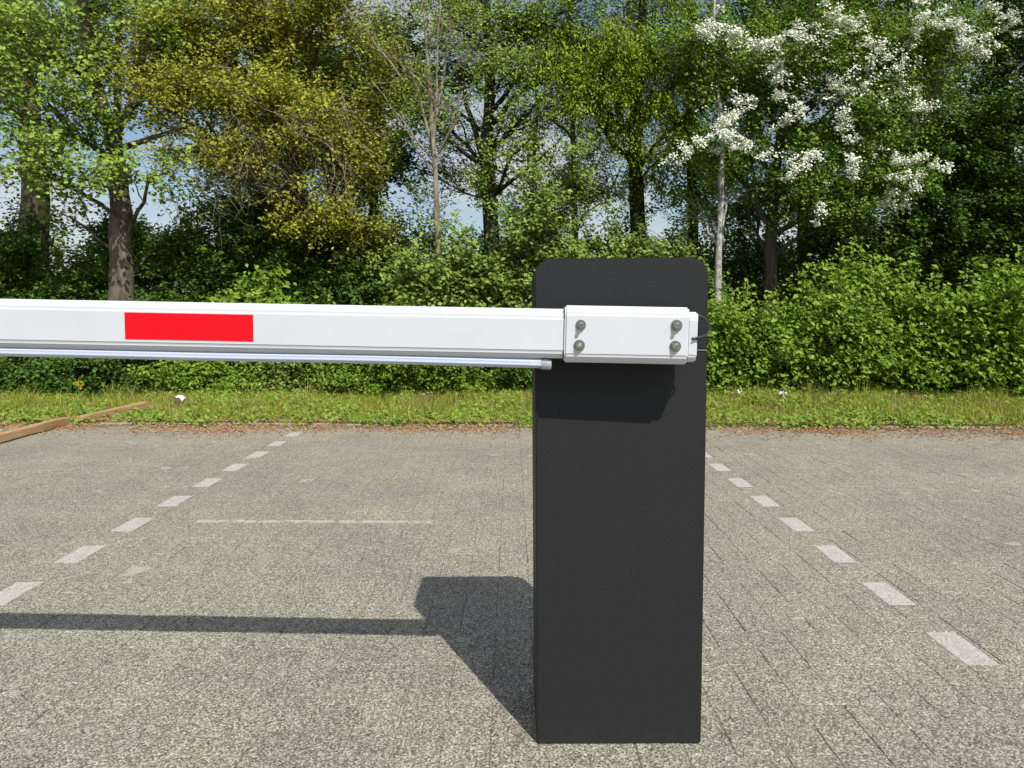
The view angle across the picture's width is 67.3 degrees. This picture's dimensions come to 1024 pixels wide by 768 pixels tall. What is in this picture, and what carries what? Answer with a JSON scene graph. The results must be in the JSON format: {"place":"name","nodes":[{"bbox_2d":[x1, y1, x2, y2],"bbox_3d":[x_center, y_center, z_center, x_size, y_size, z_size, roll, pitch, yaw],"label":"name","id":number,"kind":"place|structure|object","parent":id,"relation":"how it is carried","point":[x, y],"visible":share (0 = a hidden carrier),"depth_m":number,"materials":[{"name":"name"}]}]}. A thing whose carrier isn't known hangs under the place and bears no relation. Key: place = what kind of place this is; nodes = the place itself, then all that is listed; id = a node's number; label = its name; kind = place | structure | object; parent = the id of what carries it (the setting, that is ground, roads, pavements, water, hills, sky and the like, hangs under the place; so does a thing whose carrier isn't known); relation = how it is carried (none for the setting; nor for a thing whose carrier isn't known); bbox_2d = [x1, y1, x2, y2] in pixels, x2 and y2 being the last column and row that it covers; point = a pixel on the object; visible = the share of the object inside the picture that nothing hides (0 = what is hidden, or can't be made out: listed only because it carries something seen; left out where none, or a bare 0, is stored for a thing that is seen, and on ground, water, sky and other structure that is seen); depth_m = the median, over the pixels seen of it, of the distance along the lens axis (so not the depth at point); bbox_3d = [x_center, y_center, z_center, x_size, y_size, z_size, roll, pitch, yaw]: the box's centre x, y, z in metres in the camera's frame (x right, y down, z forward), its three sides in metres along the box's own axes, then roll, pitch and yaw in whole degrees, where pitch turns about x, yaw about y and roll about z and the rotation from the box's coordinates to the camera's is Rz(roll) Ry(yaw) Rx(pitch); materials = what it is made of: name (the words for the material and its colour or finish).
{"place":"outdoors","nodes":[
{"label":"outdoors","id":0,"kind":"place"},
{"bbox_2d":[0,426,1023,767],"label":"pavement","id":1,"kind":"structure","parent":0,"point":[920,518],"depth_m":2.52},
{"bbox_2d":[0,417,69,442],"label":"wooden beam","id":2,"kind":"structure","parent":1,"relation":"on","point":[5,436],"depth_m":5.98,"materials":[{"name":"brown wood"}]},
{"bbox_2d":[0,432,302,604],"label":"bay marking","id":3,"kind":"object","parent":1,"relation":"on","point":[12,592],"visible":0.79,"depth_m":3.36,"materials":[{"name":"white paint"}]},
{"bbox_2d":[0,257,711,743],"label":"barrier gate","id":4,"kind":"structure","parent":1,"relation":"on","point":[612,353],"depth_m":1.63,"materials":[{"name":"black metal"}]},
{"bbox_2d":[0,417,1023,452],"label":"dry litter","id":5,"kind":"object","parent":1,"relation":"on","point":[487,427],"visible":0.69,"depth_m":6.26,"materials":[{"name":"brown plant"}]},
{"bbox_2d":[705,452,1023,708],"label":"bay marking","id":6,"kind":"object","parent":1,"relation":"on","point":[962,649],"visible":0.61,"depth_m":2.62,"materials":[{"name":"white paint"}]},
{"bbox_2d":[0,420,1023,767],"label":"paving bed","id":7,"kind":"object","parent":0,"point":[498,584],"depth_m":2.66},
{"bbox_2d":[0,422,1023,428],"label":"kerb","id":8,"kind":"structure","parent":7,"relation":"on","point":[464,424],"depth_m":6.46,"materials":[{"name":"concrete"}]},
{"bbox_2d":[0,0,1023,300],"label":"sky","id":9,"kind":"structure","parent":0,"point":[151,210],"materials":[{"name":"blue"}]},
{"bbox_2d":[0,364,1023,428],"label":"verge","id":10,"kind":"structure","parent":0,"point":[527,408],"depth_m":7.40,"materials":[{"name":"green plant"}]},
{"bbox_2d":[0,70,13,232],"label":"belt tree","id":11,"kind":"object","parent":10,"relation":"on","point":[2,221],"visible":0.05,"depth_m":15.04,"materials":[{"name":"green plant"}]},
{"bbox_2d":[0,231,27,291],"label":"privet bush","id":12,"kind":"object","parent":10,"relation":"on","point":[4,267],"visible":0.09,"depth_m":10.85,"materials":[{"name":"green plant"}]},
{"bbox_2d":[0,0,88,296],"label":"broadleaf tree","id":13,"kind":"object","parent":10,"relation":"on","point":[34,202],"visible":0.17,"depth_m":12.14,"materials":[{"name":"green plant"}]},
{"bbox_2d":[0,356,102,396],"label":"bush","id":14,"kind":"object","parent":10,"relation":"on","point":[13,369],"visible":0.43,"depth_m":8.31,"materials":[{"name":"green plant"}]},
{"bbox_2d":[0,190,105,299],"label":"privet bush","id":15,"kind":"object","parent":10,"relation":"on","point":[18,252],"visible":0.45,"depth_m":10.80,"materials":[{"name":"green plant"}]},
{"bbox_2d":[74,379,81,405],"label":"yellow flower","id":16,"kind":"object","parent":10,"relation":"on","point":[78,389],"visible":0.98,"depth_m":7.39,"materials":[{"name":"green plant"}]},
{"bbox_2d":[18,357,169,397],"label":"bush","id":17,"kind":"object","parent":10,"relation":"on","point":[93,375],"visible":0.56,"depth_m":8.26,"materials":[{"name":"green plant"}]},
{"bbox_2d":[75,401,149,422],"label":"wooden beam","id":18,"kind":"structure","parent":10,"relation":"on","point":[111,411],"depth_m":6.88,"materials":[{"name":"brown wood"}]},
{"bbox_2d":[0,0,233,300],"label":"linden tree","id":19,"kind":"object","parent":10,"relation":"on","point":[116,171],"visible":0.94,"depth_m":9.79,"materials":[{"name":"green plant"}]},
{"bbox_2d":[21,0,228,295],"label":"belt tree","id":20,"kind":"object","parent":10,"relation":"on","point":[119,79],"visible":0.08,"depth_m":15.19,"materials":[{"name":"green plant"}]},
{"bbox_2d":[59,185,234,358],"bbox_3d":[-5.141,-1.338,11.024,2.620,3.013,1.720,1,5,12],"label":"privet bush","id":21,"kind":"object","parent":10,"relation":"on","point":[153,268],"visible":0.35,"depth_m":10.76,"materials":[{"name":"green plant"}]},
{"bbox_2d":[172,395,184,400],"bbox_3d":[-3.288,0.140,7.591,0.061,0.055,0.102,24,11,31],"label":"paper scrap","id":22,"kind":"object","parent":10,"relation":"on","point":[180,397],"visible":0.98,"depth_m":7.60,"materials":[{"name":"white paper"}]},
{"bbox_2d":[123,359,272,394],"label":"bush","id":23,"kind":"object","parent":10,"relation":"on","point":[187,374],"visible":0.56,"depth_m":8.32,"materials":[{"name":"green plant"}]},
{"bbox_2d":[91,0,349,293],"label":"belt tree","id":24,"kind":"object","parent":10,"relation":"on","point":[217,119],"visible":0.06,"depth_m":14.61,"materials":[{"name":"green plant"}]},
{"bbox_2d":[198,281,248,382],"bbox_3d":[-3.488,-0.401,9.147,1.198,1.652,1.471,0,5,0],"label":"maple sapling","id":25,"kind":"object","parent":10,"relation":"on","point":[226,299],"visible":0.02,"depth_m":9.30,"materials":[{"name":"green plant"}]},
{"bbox_2d":[167,176,334,303],"bbox_3d":[-3.733,-1.537,11.167,2.476,3.127,1.828,0,5,0],"label":"privet bush","id":26,"kind":"object","parent":10,"relation":"on","point":[250,245],"visible":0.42,"depth_m":10.82,"materials":[{"name":"green plant"}]},
{"bbox_2d":[68,0,464,291],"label":"oak tree","id":27,"kind":"object","parent":10,"relation":"on","point":[278,101],"visible":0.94,"depth_m":10.16,"materials":[{"name":"green plant"}]},
{"bbox_2d":[212,254,334,382],"bbox_3d":[-2.904,-0.667,9.229,1.668,1.758,1.679,-1,6,-15],"label":"maple sapling","id":28,"kind":"object","parent":10,"relation":"on","point":[273,286],"visible":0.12,"depth_m":9.23,"materials":[{"name":"green plant"}]},
{"bbox_2d":[232,361,347,394],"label":"bush","id":29,"kind":"object","parent":10,"relation":"on","point":[287,376],"visible":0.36,"depth_m":8.46,"materials":[{"name":"green plant"}]},
{"bbox_2d":[211,0,439,285],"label":"holly tree","id":30,"kind":"object","parent":10,"relation":"on","point":[407,35],"visible":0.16,"depth_m":12.04,"materials":[{"name":"green plant"}]},
{"bbox_2d":[206,0,446,301],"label":"belt tree","id":31,"kind":"object","parent":10,"relation":"on","point":[344,195],"visible":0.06,"depth_m":15.48,"materials":[{"name":"green plant"}]},
{"bbox_2d":[264,215,432,305],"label":"privet bush","id":32,"kind":"object","parent":10,"relation":"on","point":[351,282],"visible":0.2,"depth_m":10.59,"materials":[{"name":"green plant"}]},
{"bbox_2d":[296,363,433,398],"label":"bush","id":33,"kind":"object","parent":10,"relation":"on","point":[376,378],"visible":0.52,"depth_m":8.28,"materials":[{"name":"green plant"}]},
{"bbox_2d":[386,269,432,378],"bbox_3d":[-1.173,-0.598,9.496,1.250,1.700,1.493,-3,6,-32],"label":"maple sapling","id":34,"kind":"object","parent":10,"relation":"on","point":[405,289],"visible":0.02,"depth_m":9.34,"materials":[{"name":"green plant"}]},
{"bbox_2d":[358,177,478,305],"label":"elder shrub","id":35,"kind":"object","parent":10,"relation":"on","point":[431,246],"visible":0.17,"depth_m":10.65,"materials":[{"name":"green plant"}]},
{"bbox_2d":[340,0,530,299],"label":"young ash tree","id":36,"kind":"object","parent":10,"relation":"on","point":[433,127],"visible":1,"depth_m":9.45,"materials":[{"name":"green plant"}]},
{"bbox_2d":[378,210,522,307],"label":"elder shrub","id":37,"kind":"object","parent":10,"relation":"on","point":[459,279],"visible":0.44,"depth_m":9.28,"materials":[{"name":"green plant"}]},
{"bbox_2d":[392,219,526,303],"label":"privet bush","id":38,"kind":"object","parent":10,"relation":"on","point":[480,241],"visible":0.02,"depth_m":10.99,"materials":[{"name":"green plant"}]},
{"bbox_2d":[398,304,521,396],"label":"bush","id":39,"kind":"object","parent":10,"relation":"on","point":[442,378],"visible":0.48,"depth_m":8.30,"materials":[{"name":"green plant"}]},
{"bbox_2d":[468,366,531,392],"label":"bush","id":40,"kind":"object","parent":10,"relation":"on","point":[514,378],"visible":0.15,"depth_m":8.34,"materials":[{"name":"green plant"}]},
{"bbox_2d":[380,0,635,306],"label":"ivy clad tree","id":41,"kind":"object","parent":10,"relation":"on","point":[489,187],"visible":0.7,"depth_m":10.68,"materials":[{"name":"green plant"}]},
{"bbox_2d":[0,374,1023,430],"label":"weeds","id":42,"kind":"object","parent":10,"relation":"on","point":[428,412],"visible":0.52,"depth_m":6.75,"materials":[{"name":"green plant"}]},
{"bbox_2d":[389,0,663,223],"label":"young alder tree","id":43,"kind":"object","parent":10,"relation":"on","point":[450,177],"visible":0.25,"depth_m":13.03,"materials":[{"name":"green plant"}]},
{"bbox_2d":[474,169,603,307],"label":"elder shrub","id":44,"kind":"object","parent":10,"relation":"on","point":[569,230],"visible":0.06,"depth_m":10.69,"materials":[{"name":"green plant"}]},
{"bbox_2d":[475,128,610,307],"bbox_3d":[0.667,-1.514,9.719,2.554,3.434,1.530,1,5,12],"label":"elder shrub","id":45,"kind":"object","parent":10,"relation":"on","point":[523,236],"visible":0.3,"depth_m":9.52,"materials":[{"name":"green plant"}]},
{"bbox_2d":[505,0,652,243],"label":"slim ash tree","id":46,"kind":"object","parent":10,"relation":"on","point":[604,190],"visible":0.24,"depth_m":11.21,"materials":[{"name":"green plant"}]},
{"bbox_2d":[171,388,1004,422],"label":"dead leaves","id":47,"kind":"object","parent":10,"relation":"on","point":[453,391],"visible":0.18,"depth_m":7.24,"materials":[{"name":"plant"}]},
{"bbox_2d":[567,201,666,257],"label":"privet bush","id":48,"kind":"object","parent":10,"relation":"on","point":[635,227],"visible":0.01,"depth_m":11.19,"materials":[{"name":"green plant"}]},
{"bbox_2d":[506,0,747,242],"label":"weeping birch tree","id":49,"kind":"object","parent":10,"relation":"on","point":[636,73],"visible":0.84,"depth_m":10.33,"materials":[{"name":"green plant"}]},
{"bbox_2d":[585,198,744,333],"bbox_3d":[1.918,-1.149,10.029,2.171,2.461,1.803,0,5,0],"label":"elder shrub","id":50,"kind":"object","parent":10,"relation":"on","point":[651,250],"visible":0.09,"depth_m":9.83,"materials":[{"name":"green plant"}]},
{"bbox_2d":[584,0,800,302],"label":"belt tree","id":51,"kind":"object","parent":10,"relation":"on","point":[696,186],"visible":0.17,"depth_m":15.05,"materials":[{"name":"green plant"}]},
{"bbox_2d":[646,200,800,330],"bbox_3d":[2.765,-1.246,11.165,2.775,2.786,1.499,1,5,10],"label":"privet bush","id":52,"kind":"object","parent":10,"relation":"on","point":[750,263],"visible":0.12,"depth_m":10.84,"materials":[{"name":"green plant"}]},
{"bbox_2d":[664,0,787,335],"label":"white birch tree","id":53,"kind":"object","parent":10,"relation":"on","point":[720,219],"visible":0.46,"depth_m":9.85,"materials":[{"name":"green plant"}]},
{"bbox_2d":[706,276,839,394],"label":"hazel shrub","id":54,"kind":"object","parent":10,"relation":"on","point":[737,353],"visible":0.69,"depth_m":8.54,"materials":[{"name":"green plant"}]},
{"bbox_2d":[704,0,914,315],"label":"belt tree","id":55,"kind":"object","parent":10,"relation":"on","point":[736,4],"visible":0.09,"depth_m":15.11,"materials":[{"name":"green plant"}]},
{"bbox_2d":[745,187,891,331],"bbox_3d":[4.548,-1.446,11.448,2.767,3.057,1.731,0,5,0],"label":"privet bush","id":56,"kind":"object","parent":10,"relation":"on","point":[807,246],"visible":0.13,"depth_m":11.32,"materials":[{"name":"green plant"}]},
{"bbox_2d":[636,0,1023,325],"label":"hawthorn tree","id":57,"kind":"object","parent":10,"relation":"on","point":[816,51],"visible":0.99,"depth_m":9.42,"materials":[{"name":"green plant"}]},
{"bbox_2d":[749,235,929,396],"bbox_3d":[3.557,-0.579,8.686,1.936,2.220,1.917,0,5,0],"label":"hazel shrub","id":58,"kind":"object","parent":10,"relation":"on","point":[835,359],"visible":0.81,"depth_m":8.34,"materials":[{"name":"green plant"}]},
{"bbox_2d":[707,0,980,217],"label":"leaning maple tree","id":59,"kind":"object","parent":10,"relation":"on","point":[788,8],"visible":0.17,"depth_m":11.39,"materials":[{"name":"green plant"}]},
{"bbox_2d":[780,0,1021,292],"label":"belt tree","id":60,"kind":"object","parent":10,"relation":"on","point":[967,77],"visible":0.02,"depth_m":14.80,"materials":[{"name":"green plant"}]},
{"bbox_2d":[806,0,1023,296],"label":"hornbeam tree","id":61,"kind":"object","parent":10,"relation":"on","point":[988,188],"visible":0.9,"depth_m":10.41,"materials":[{"name":"green plant"}]},
{"bbox_2d":[846,253,1023,396],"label":"hazel shrub","id":62,"kind":"object","parent":10,"relation":"on","point":[923,315],"visible":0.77,"depth_m":8.36,"materials":[{"name":"green plant"}]},
{"bbox_2d":[862,196,1007,365],"bbox_3d":[5.972,-1.270,11.211,2.426,2.861,1.732,0,5,0],"label":"privet bush","id":63,"kind":"object","parent":10,"relation":"on","point":[922,279],"visible":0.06,"depth_m":10.79,"materials":[{"name":"green plant"}]},
{"bbox_2d":[936,243,1023,397],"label":"hazel shrub","id":64,"kind":"object","parent":10,"relation":"on","point":[1007,304],"visible":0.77,"depth_m":8.22,"materials":[{"name":"green plant"}]},
{"bbox_2d":[937,148,1023,300],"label":"privet bush","id":65,"kind":"object","parent":10,"relation":"on","point":[970,282],"visible":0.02,"depth_m":11.09,"materials":[{"name":"green plant"}]},
{"bbox_2d":[942,0,1023,151],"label":"belt tree","id":66,"kind":"object","parent":10,"relation":"on","point":[1016,4],"visible":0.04,"depth_m":14.91,"materials":[{"name":"green plant"}]}
]}

